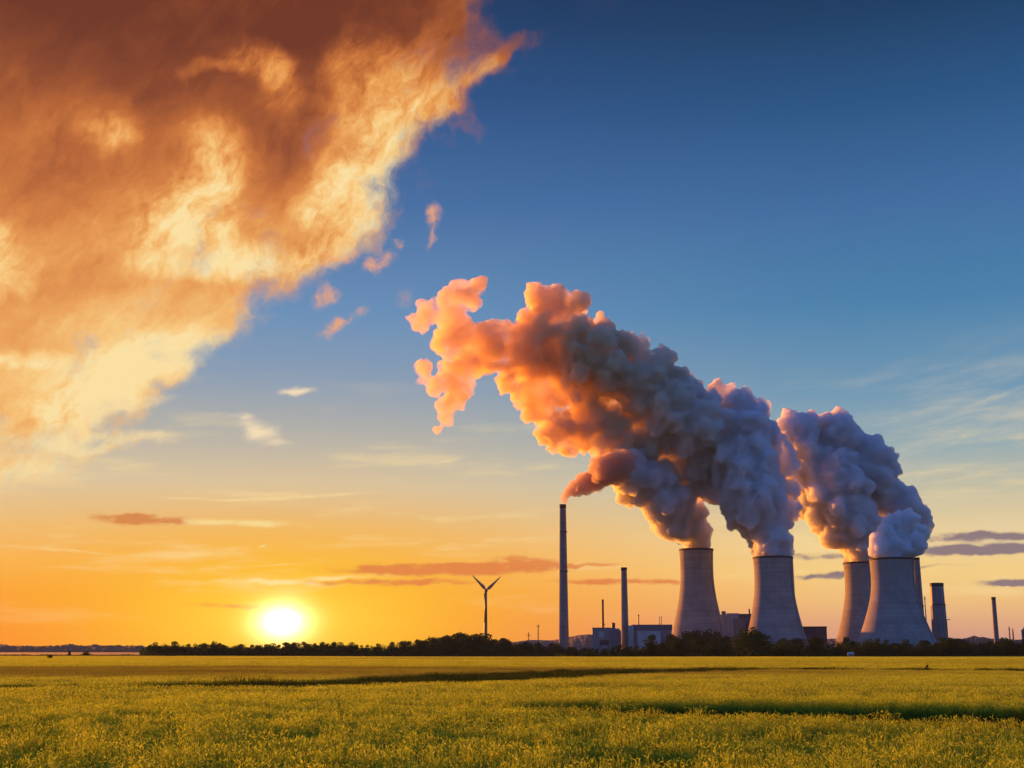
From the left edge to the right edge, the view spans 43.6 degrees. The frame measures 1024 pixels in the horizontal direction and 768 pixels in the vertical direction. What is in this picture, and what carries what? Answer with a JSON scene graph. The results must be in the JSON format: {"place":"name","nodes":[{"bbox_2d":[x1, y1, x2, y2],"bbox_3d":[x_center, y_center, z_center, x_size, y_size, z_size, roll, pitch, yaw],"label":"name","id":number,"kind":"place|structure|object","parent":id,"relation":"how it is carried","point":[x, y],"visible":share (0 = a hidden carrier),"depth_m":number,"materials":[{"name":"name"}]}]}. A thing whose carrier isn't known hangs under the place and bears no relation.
{"place":"outdoors","nodes":[
{"label":"outdoors","id":0,"kind":"place"},
{"bbox_2d":[0,652,138,655],"bbox_3d":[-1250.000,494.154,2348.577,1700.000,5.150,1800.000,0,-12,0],"label":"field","id":1,"kind":"structure","parent":0,"point":[74,653],"depth_m":2237.61,"materials":[{"name":"plant"}]},
{"bbox_2d":[0,644,251,651],"bbox_3d":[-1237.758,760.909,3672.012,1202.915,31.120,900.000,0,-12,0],"label":"hills","id":2,"kind":"structure","parent":0,"point":[77,648],"depth_m":3444.60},
{"bbox_2d":[355,656,583,656],"bbox_3d":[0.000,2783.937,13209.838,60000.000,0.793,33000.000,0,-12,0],"label":"ground","id":3,"kind":"structure","parent":0,"point":[465,656],"depth_m":1140.50,"materials":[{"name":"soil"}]},
{"bbox_2d":[154,645,163,655],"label":"tree","id":4,"kind":"object","parent":3,"relation":"on","point":[159,651],"visible":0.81,"depth_m":1143.65,"materials":[{"name":"green plant"}]},
{"bbox_2d":[168,645,178,655],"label":"tree","id":5,"kind":"object","parent":3,"relation":"on","point":[175,647],"visible":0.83,"depth_m":1145.52,"materials":[{"name":"green plant"}]},
{"bbox_2d":[169,641,180,655],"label":"tree","id":6,"kind":"object","parent":3,"relation":"on","point":[173,643],"visible":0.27,"depth_m":1202.88,"materials":[{"name":"green plant"}]},
{"bbox_2d":[219,646,227,655],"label":"tree","id":7,"kind":"object","parent":3,"relation":"on","point":[224,648],"visible":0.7,"depth_m":1156.60,"materials":[{"name":"green plant"}]},
{"bbox_2d":[234,646,243,655],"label":"tree","id":8,"kind":"object","parent":3,"relation":"on","point":[238,648],"visible":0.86,"depth_m":1146.22,"materials":[{"name":"green plant"}]},
{"bbox_2d":[252,647,262,655],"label":"tree","id":9,"kind":"object","parent":3,"relation":"on","point":[257,649],"visible":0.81,"depth_m":1141.28,"materials":[{"name":"green plant"}]},
{"bbox_2d":[284,644,295,655],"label":"tree","id":10,"kind":"object","parent":3,"relation":"on","point":[288,646],"visible":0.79,"depth_m":1149.88,"materials":[{"name":"green plant"}]},
{"bbox_2d":[291,645,308,655],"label":"tree","id":11,"kind":"object","parent":3,"relation":"on","point":[298,650],"visible":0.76,"depth_m":1145.54,"materials":[{"name":"green plant"}]},
{"bbox_2d":[304,643,312,655],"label":"tree","id":12,"kind":"object","parent":3,"relation":"on","point":[308,647],"visible":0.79,"depth_m":1154.88,"materials":[{"name":"green plant"}]},
{"bbox_2d":[316,644,327,655],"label":"tree","id":13,"kind":"object","parent":3,"relation":"on","point":[321,649],"visible":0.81,"depth_m":1151.00,"materials":[{"name":"green plant"}]},
{"bbox_2d":[327,646,342,655],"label":"tree","id":14,"kind":"object","parent":3,"relation":"on","point":[331,648],"visible":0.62,"depth_m":1156.98,"materials":[{"name":"green plant"}]},
{"bbox_2d":[339,645,350,655],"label":"tree","id":15,"kind":"object","parent":3,"relation":"on","point":[345,649],"visible":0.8,"depth_m":1166.52,"materials":[{"name":"green plant"}]},
{"bbox_2d":[399,642,407,655],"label":"tree","id":16,"kind":"object","parent":3,"relation":"on","point":[403,649],"visible":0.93,"depth_m":1136.31,"materials":[{"name":"green plant"}]},
{"bbox_2d":[412,642,422,655],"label":"tree","id":17,"kind":"object","parent":3,"relation":"on","point":[418,646],"visible":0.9,"depth_m":1143.20,"materials":[{"name":"green plant"}]},
{"bbox_2d":[420,640,429,655],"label":"tree","id":18,"kind":"object","parent":3,"relation":"on","point":[424,647],"visible":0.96,"depth_m":1137.30,"materials":[{"name":"green plant"}]},
{"bbox_2d":[428,637,438,655],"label":"tree","id":19,"kind":"object","parent":3,"relation":"on","point":[433,641],"visible":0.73,"depth_m":1173.42,"materials":[{"name":"green plant"}]},
{"bbox_2d":[427,639,451,655],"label":"tree","id":20,"kind":"object","parent":3,"relation":"on","point":[437,646],"visible":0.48,"depth_m":1165.27,"materials":[{"name":"green plant"}]},
{"bbox_2d":[438,636,455,655],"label":"tree","id":21,"kind":"object","parent":3,"relation":"on","point":[446,644],"visible":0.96,"depth_m":1154.26,"materials":[{"name":"green plant"}]},
{"bbox_2d":[437,638,467,655],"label":"tree","id":22,"kind":"object","parent":3,"relation":"on","point":[456,646],"visible":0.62,"depth_m":1160.88,"materials":[{"name":"green plant"}]},
{"bbox_2d":[451,632,462,641],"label":"tree","id":23,"kind":"object","parent":3,"relation":"on","point":[458,634],"visible":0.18,"depth_m":1232.33,"materials":[{"name":"green plant"}]},
{"bbox_2d":[458,635,466,654],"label":"tree","id":24,"kind":"object","parent":3,"relation":"on","point":[463,636],"visible":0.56,"depth_m":1163.13,"materials":[{"name":"green plant"}]},
{"bbox_2d":[459,637,476,655],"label":"tree","id":25,"kind":"object","parent":3,"relation":"on","point":[467,642],"visible":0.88,"depth_m":1148.38,"materials":[{"name":"green plant"}]},
{"bbox_2d":[472,637,481,655],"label":"tree","id":26,"kind":"object","parent":3,"relation":"on","point":[476,640],"visible":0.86,"depth_m":1147.86,"materials":[{"name":"green plant"}]},
{"bbox_2d":[466,633,487,652],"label":"tree","id":27,"kind":"object","parent":3,"relation":"on","point":[473,636],"visible":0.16,"depth_m":1212.33,"materials":[{"name":"green plant"}]},
{"bbox_2d":[477,636,487,654],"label":"tree","id":28,"kind":"object","parent":3,"relation":"on","point":[481,639],"visible":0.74,"depth_m":1150.75,"materials":[{"name":"green plant"}]},
{"bbox_2d":[472,575,500,637],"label":"wind turbine","id":29,"kind":"object","parent":3,"relation":"on","point":[485,599],"visible":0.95,"depth_m":1673.40,"materials":[{"name":"grey paint"}]},
{"bbox_2d":[477,641,498,655],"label":"tree","id":30,"kind":"object","parent":3,"relation":"on","point":[489,648],"visible":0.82,"depth_m":1140.81,"materials":[{"name":"green plant"}]},
{"bbox_2d":[489,639,499,654],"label":"tree","id":31,"kind":"object","parent":3,"relation":"on","point":[495,642],"visible":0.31,"depth_m":1158.02,"materials":[{"name":"green plant"}]},
{"bbox_2d":[498,638,511,655],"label":"tree","id":32,"kind":"object","parent":3,"relation":"on","point":[504,646],"visible":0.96,"depth_m":1136.31,"materials":[{"name":"green plant"}]},
{"bbox_2d":[502,643,520,655],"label":"tree","id":33,"kind":"object","parent":3,"relation":"on","point":[512,649],"visible":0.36,"depth_m":1161.91,"materials":[{"name":"green plant"}]},
{"bbox_2d":[0,690,1023,767],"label":"barley","id":34,"kind":"object","parent":3,"relation":"on","point":[288,732],"visible":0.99,"depth_m":29.80,"materials":[{"name":"green plant"}]},
{"bbox_2d":[0,667,1023,707],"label":"barley","id":35,"kind":"object","parent":3,"relation":"on","point":[810,683],"visible":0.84,"depth_m":75.38,"materials":[{"name":"green plant"}]},
{"bbox_2d":[0,657,1023,670],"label":"barley","id":36,"kind":"object","parent":3,"relation":"on","point":[794,663],"visible":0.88,"depth_m":243.20,"materials":[{"name":"green plant"}]},
{"bbox_2d":[0,666,1023,691],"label":"rank grass","id":37,"kind":"structure","parent":3,"relation":"on","point":[511,676],"depth_m":100.53,"materials":[{"name":"green plant"}]},
{"bbox_2d":[0,655,1023,659],"bbox_3d":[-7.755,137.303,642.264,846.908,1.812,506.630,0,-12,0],"label":"distant barley","id":38,"kind":"object","parent":3,"relation":"on","point":[202,657],"visible":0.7,"depth_m":560.47,"materials":[{"name":"green plant"}]},
{"bbox_2d":[1,648,1023,656],"bbox_3d":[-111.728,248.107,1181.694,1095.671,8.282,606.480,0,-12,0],"label":"undergrowth","id":39,"kind":"object","parent":3,"relation":"on","point":[453,654],"visible":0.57,"depth_m":1115.63,"materials":[{"name":"green plant"}]},
{"bbox_2d":[516,644,525,655],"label":"tree","id":40,"kind":"object","parent":3,"relation":"on","point":[521,647],"visible":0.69,"depth_m":1170.95,"materials":[{"name":"green plant"}]},
{"bbox_2d":[525,643,533,655],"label":"tree","id":41,"kind":"object","parent":3,"relation":"on","point":[529,648],"visible":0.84,"depth_m":1161.32,"materials":[{"name":"green plant"}]},
{"bbox_2d":[534,643,544,656],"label":"tree","id":42,"kind":"object","parent":3,"relation":"on","point":[539,649],"visible":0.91,"depth_m":1142.33,"materials":[{"name":"green plant"}]},
{"bbox_2d":[558,504,568,648],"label":"smokestack","id":43,"kind":"object","parent":3,"relation":"on","point":[563,615],"visible":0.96,"depth_m":1431.20,"materials":[{"name":"concrete"}]},
{"bbox_2d":[569,648,580,656],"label":"tree","id":44,"kind":"object","parent":3,"relation":"on","point":[575,652],"visible":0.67,"depth_m":904.54,"materials":[{"name":"green plant"}]},
{"bbox_2d":[601,599,604,627],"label":"chimney","id":45,"kind":"object","parent":3,"relation":"on","point":[602,624],"visible":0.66,"depth_m":1456.30,"materials":[{"name":"grey metal"}]},
{"bbox_2d":[592,623,620,654],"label":"plant building","id":46,"kind":"structure","parent":3,"relation":"on","point":[607,638],"depth_m":1402.08,"materials":[{"name":"concrete"}]},
{"bbox_2d":[621,567,628,648],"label":"chimney","id":47,"kind":"object","parent":3,"relation":"on","point":[624,619],"visible":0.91,"depth_m":1425.96,"materials":[{"name":"concrete"}]},
{"bbox_2d":[627,647,638,656],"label":"tree","id":48,"kind":"object","parent":3,"relation":"on","point":[631,652],"visible":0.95,"depth_m":896.81,"materials":[{"name":"green plant"}]},
{"bbox_2d":[628,614,671,654],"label":"plant building","id":49,"kind":"structure","parent":3,"relation":"on","point":[638,634],"depth_m":1412.01,"materials":[{"name":"concrete"}]},
{"bbox_2d":[641,634,660,656],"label":"tree","id":50,"kind":"object","parent":3,"relation":"on","point":[651,649],"visible":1,"depth_m":879.34,"materials":[{"name":"green plant"}]},
{"bbox_2d":[658,642,666,654],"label":"tree","id":51,"kind":"object","parent":3,"relation":"on","point":[663,645],"visible":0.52,"depth_m":960.36,"materials":[{"name":"green plant"}]},
{"bbox_2d":[664,634,677,643],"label":"tree","id":52,"kind":"object","parent":3,"relation":"on","point":[672,636],"visible":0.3,"depth_m":1301.14,"materials":[{"name":"green plant"}]},
{"bbox_2d":[668,638,686,656],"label":"tree","id":53,"kind":"object","parent":3,"relation":"on","point":[676,647],"visible":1,"depth_m":884.44,"materials":[{"name":"green plant"}]},
{"bbox_2d":[663,635,692,644],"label":"tree","id":54,"kind":"object","parent":3,"relation":"on","point":[678,637],"visible":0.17,"depth_m":1300.02,"materials":[{"name":"green plant"}]},
{"bbox_2d":[683,644,693,655],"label":"tree","id":55,"kind":"object","parent":3,"relation":"on","point":[689,648],"visible":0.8,"depth_m":913.46,"materials":[{"name":"green plant"}]},
{"bbox_2d":[680,631,700,643],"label":"tree","id":56,"kind":"object","parent":3,"relation":"on","point":[691,634],"visible":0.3,"depth_m":1301.46,"materials":[{"name":"green plant"}]},
{"bbox_2d":[686,645,703,655],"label":"tree","id":57,"kind":"object","parent":3,"relation":"on","point":[696,650],"visible":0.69,"depth_m":914.76,"materials":[{"name":"green plant"}]},
{"bbox_2d":[687,630,707,646],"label":"tree","id":58,"kind":"object","parent":3,"relation":"on","point":[699,632],"visible":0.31,"depth_m":1301.03,"materials":[{"name":"green plant"}]},
{"bbox_2d":[672,548,725,645],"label":"cooling tower","id":59,"kind":"structure","parent":3,"relation":"on","point":[697,608],"depth_m":1465.03,"materials":[{"name":"concrete"}]},
{"bbox_2d":[701,647,710,656],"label":"tree","id":60,"kind":"object","parent":3,"relation":"on","point":[705,649],"visible":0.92,"depth_m":917.69,"materials":[{"name":"green plant"}]},
{"bbox_2d":[700,629,721,652],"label":"tree","id":61,"kind":"object","parent":3,"relation":"on","point":[711,637],"visible":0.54,"depth_m":1298.95,"materials":[{"name":"green plant"}]},
{"bbox_2d":[707,642,718,652],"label":"tree","id":62,"kind":"object","parent":3,"relation":"on","point":[712,645],"visible":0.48,"depth_m":968.34,"materials":[{"name":"green plant"}]},
{"bbox_2d":[715,632,724,648],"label":"tree","id":63,"kind":"object","parent":3,"relation":"on","point":[721,641],"visible":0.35,"depth_m":1302.07,"materials":[{"name":"green plant"}]},
{"bbox_2d":[721,609,750,645],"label":"plant building","id":64,"kind":"structure","parent":3,"relation":"on","point":[733,623],"depth_m":1494.60,"materials":[{"name":"concrete"}]},
{"bbox_2d":[735,642,749,656],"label":"tree","id":65,"kind":"object","parent":3,"relation":"on","point":[739,648],"visible":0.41,"depth_m":874.55,"materials":[{"name":"green plant"}]},
{"bbox_2d":[730,627,772,656],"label":"tree","id":66,"kind":"object","parent":3,"relation":"on","point":[745,637],"visible":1,"depth_m":860.26,"materials":[{"name":"green plant"}]},
{"bbox_2d":[749,631,772,656],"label":"tree","id":67,"kind":"object","parent":3,"relation":"on","point":[763,645],"visible":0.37,"depth_m":870.01,"materials":[{"name":"green plant"}]},
{"bbox_2d":[747,555,806,646],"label":"cooling tower","id":68,"kind":"structure","parent":3,"relation":"on","point":[775,616],"depth_m":1364.00,"materials":[{"name":"concrete"}]},
{"bbox_2d":[536,701,1023,731],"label":"trampled grass","id":69,"kind":"structure","parent":3,"relation":"on","point":[995,720],"depth_m":42.92,"materials":[{"name":"green plant"}]},
{"bbox_2d":[773,643,796,656],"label":"tree","id":70,"kind":"object","parent":3,"relation":"on","point":[782,650],"visible":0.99,"depth_m":878.99,"materials":[{"name":"green plant"}]},
{"bbox_2d":[787,638,803,645],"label":"tree","id":71,"kind":"object","parent":3,"relation":"on","point":[798,642],"visible":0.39,"depth_m":1161.89,"materials":[{"name":"green plant"}]},
{"bbox_2d":[803,637,825,656],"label":"tree","id":72,"kind":"object","parent":3,"relation":"on","point":[814,646],"visible":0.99,"depth_m":869.64,"materials":[{"name":"green plant"}]},
{"bbox_2d":[803,626,826,648],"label":"plant building","id":73,"kind":"structure","parent":3,"relation":"on","point":[815,631],"depth_m":1393.32,"materials":[{"name":"concrete"}]},
{"bbox_2d":[833,646,844,655],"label":"tree","id":74,"kind":"object","parent":3,"relation":"on","point":[838,651],"visible":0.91,"depth_m":909.81,"materials":[{"name":"green plant"}]},
{"bbox_2d":[843,640,857,650],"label":"tree","id":75,"kind":"object","parent":3,"relation":"on","point":[850,644],"visible":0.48,"depth_m":967.70,"materials":[{"name":"green plant"}]},
{"bbox_2d":[835,561,870,645],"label":"cooling tower","id":76,"kind":"structure","parent":3,"relation":"on","point":[857,575],"depth_m":1444.58,"materials":[{"name":"concrete"}]},
{"bbox_2d":[851,644,861,655],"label":"tree","id":77,"kind":"object","parent":3,"relation":"on","point":[856,650],"visible":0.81,"depth_m":915.43,"materials":[{"name":"green plant"}]},
{"bbox_2d":[857,641,879,656],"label":"tree","id":78,"kind":"object","parent":3,"relation":"on","point":[869,649],"visible":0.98,"depth_m":879.52,"materials":[{"name":"green plant"}]},
{"bbox_2d":[881,639,891,653],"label":"tree","id":79,"kind":"object","parent":3,"relation":"on","point":[884,642],"visible":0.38,"depth_m":971.83,"materials":[{"name":"green plant"}]},
{"bbox_2d":[879,643,894,656],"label":"tree","id":80,"kind":"object","parent":3,"relation":"on","point":[887,651],"visible":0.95,"depth_m":896.41,"materials":[{"name":"green plant"}]},
{"bbox_2d":[857,557,936,647],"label":"cooling tower","id":81,"kind":"structure","parent":3,"relation":"on","point":[895,614],"depth_m":1214.45,"materials":[{"name":"concrete"}]},
{"bbox_2d":[893,643,902,655],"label":"tree","id":82,"kind":"object","parent":3,"relation":"on","point":[898,650],"visible":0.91,"depth_m":920.55,"materials":[{"name":"green plant"}]},
{"bbox_2d":[902,646,910,656],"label":"tree","id":83,"kind":"object","parent":3,"relation":"on","point":[905,651],"visible":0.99,"depth_m":894.12,"materials":[{"name":"green plant"}]},
{"bbox_2d":[900,639,913,652],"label":"tree","id":84,"kind":"object","parent":3,"relation":"on","point":[905,643],"visible":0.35,"depth_m":970.61,"materials":[{"name":"green plant"}]},
{"bbox_2d":[908,646,919,655],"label":"tree","id":85,"kind":"object","parent":3,"relation":"on","point":[913,652],"visible":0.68,"depth_m":906.47,"materials":[{"name":"green plant"}]},
{"bbox_2d":[914,557,923,612],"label":"chimney","id":86,"kind":"object","parent":3,"relation":"on","point":[917,575],"visible":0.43,"depth_m":1481.46,"materials":[{"name":"concrete"}]},
{"bbox_2d":[919,646,927,656],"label":"tree","id":87,"kind":"object","parent":3,"relation":"on","point":[921,650],"visible":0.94,"depth_m":896.22,"materials":[{"name":"green plant"}]},
{"bbox_2d":[916,640,931,651],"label":"tree","id":88,"kind":"object","parent":3,"relation":"on","point":[924,642],"visible":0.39,"depth_m":986.79,"materials":[{"name":"green plant"}]},
{"bbox_2d":[926,645,935,655],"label":"tree","id":89,"kind":"object","parent":3,"relation":"on","point":[930,648],"visible":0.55,"depth_m":918.54,"materials":[{"name":"green plant"}]},
{"bbox_2d":[931,643,943,655],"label":"tree","id":90,"kind":"object","parent":3,"relation":"on","point":[937,649],"visible":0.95,"depth_m":897.49,"materials":[{"name":"green plant"}]},
{"bbox_2d":[929,583,946,642],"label":"chimney","id":91,"kind":"object","parent":3,"relation":"on","point":[938,616],"visible":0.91,"depth_m":1324.87,"materials":[{"name":"concrete"}]},
{"bbox_2d":[940,637,961,655],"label":"tree","id":92,"kind":"object","parent":3,"relation":"on","point":[950,645],"visible":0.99,"depth_m":884.98,"materials":[{"name":"green plant"}]},
{"bbox_2d":[961,643,971,655],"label":"tree","id":93,"kind":"object","parent":3,"relation":"on","point":[966,650],"visible":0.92,"depth_m":902.44,"materials":[{"name":"green plant"}]},
{"bbox_2d":[971,647,982,655],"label":"tree","id":94,"kind":"object","parent":3,"relation":"on","point":[977,651],"visible":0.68,"depth_m":910.25,"materials":[{"name":"green plant"}]},
{"bbox_2d":[969,642,985,651],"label":"tree","id":95,"kind":"object","parent":3,"relation":"on","point":[974,646],"visible":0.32,"depth_m":987.58,"materials":[{"name":"green plant"}]},
{"bbox_2d":[982,644,991,655],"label":"tree","id":96,"kind":"object","parent":3,"relation":"on","point":[987,647],"visible":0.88,"depth_m":906.85,"materials":[{"name":"green plant"}]},
{"bbox_2d":[991,597,998,643],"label":"chimney","id":97,"kind":"object","parent":3,"relation":"on","point":[995,622],"visible":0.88,"depth_m":1473.58,"materials":[{"name":"concrete"}]},
{"bbox_2d":[989,644,1001,655],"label":"tree","id":98,"kind":"object","parent":3,"relation":"on","point":[993,647],"visible":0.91,"depth_m":905.62,"materials":[{"name":"green plant"}]},
{"bbox_2d":[995,643,1009,654],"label":"tree","id":99,"kind":"object","parent":3,"relation":"on","point":[1003,647],"visible":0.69,"depth_m":920.28,"materials":[{"name":"green plant"}]},
{"bbox_2d":[1005,642,1016,655],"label":"tree","id":100,"kind":"object","parent":3,"relation":"on","point":[1011,647],"visible":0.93,"depth_m":914.95,"materials":[{"name":"green plant"}]},
{"bbox_2d":[1014,644,1023,655],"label":"tree","id":101,"kind":"object","parent":3,"relation":"on","point":[1019,649],"visible":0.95,"depth_m":913.31,"materials":[{"name":"green plant"}]},
{"bbox_2d":[0,0,1023,650],"label":"sky","id":102,"kind":"structure","parent":0,"point":[319,319],"materials":[{"name":"blue"}]},
{"bbox_2d":[511,634,835,650],"bbox_3d":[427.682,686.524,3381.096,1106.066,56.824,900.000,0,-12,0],"label":"hills","id":103,"kind":"structure","parent":0,"point":[579,642],"depth_m":3216.67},
{"bbox_2d":[827,636,1021,647],"bbox_3d":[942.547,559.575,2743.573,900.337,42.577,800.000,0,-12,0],"label":"hills","id":104,"kind":"structure","parent":0,"point":[977,640],"depth_m":2638.45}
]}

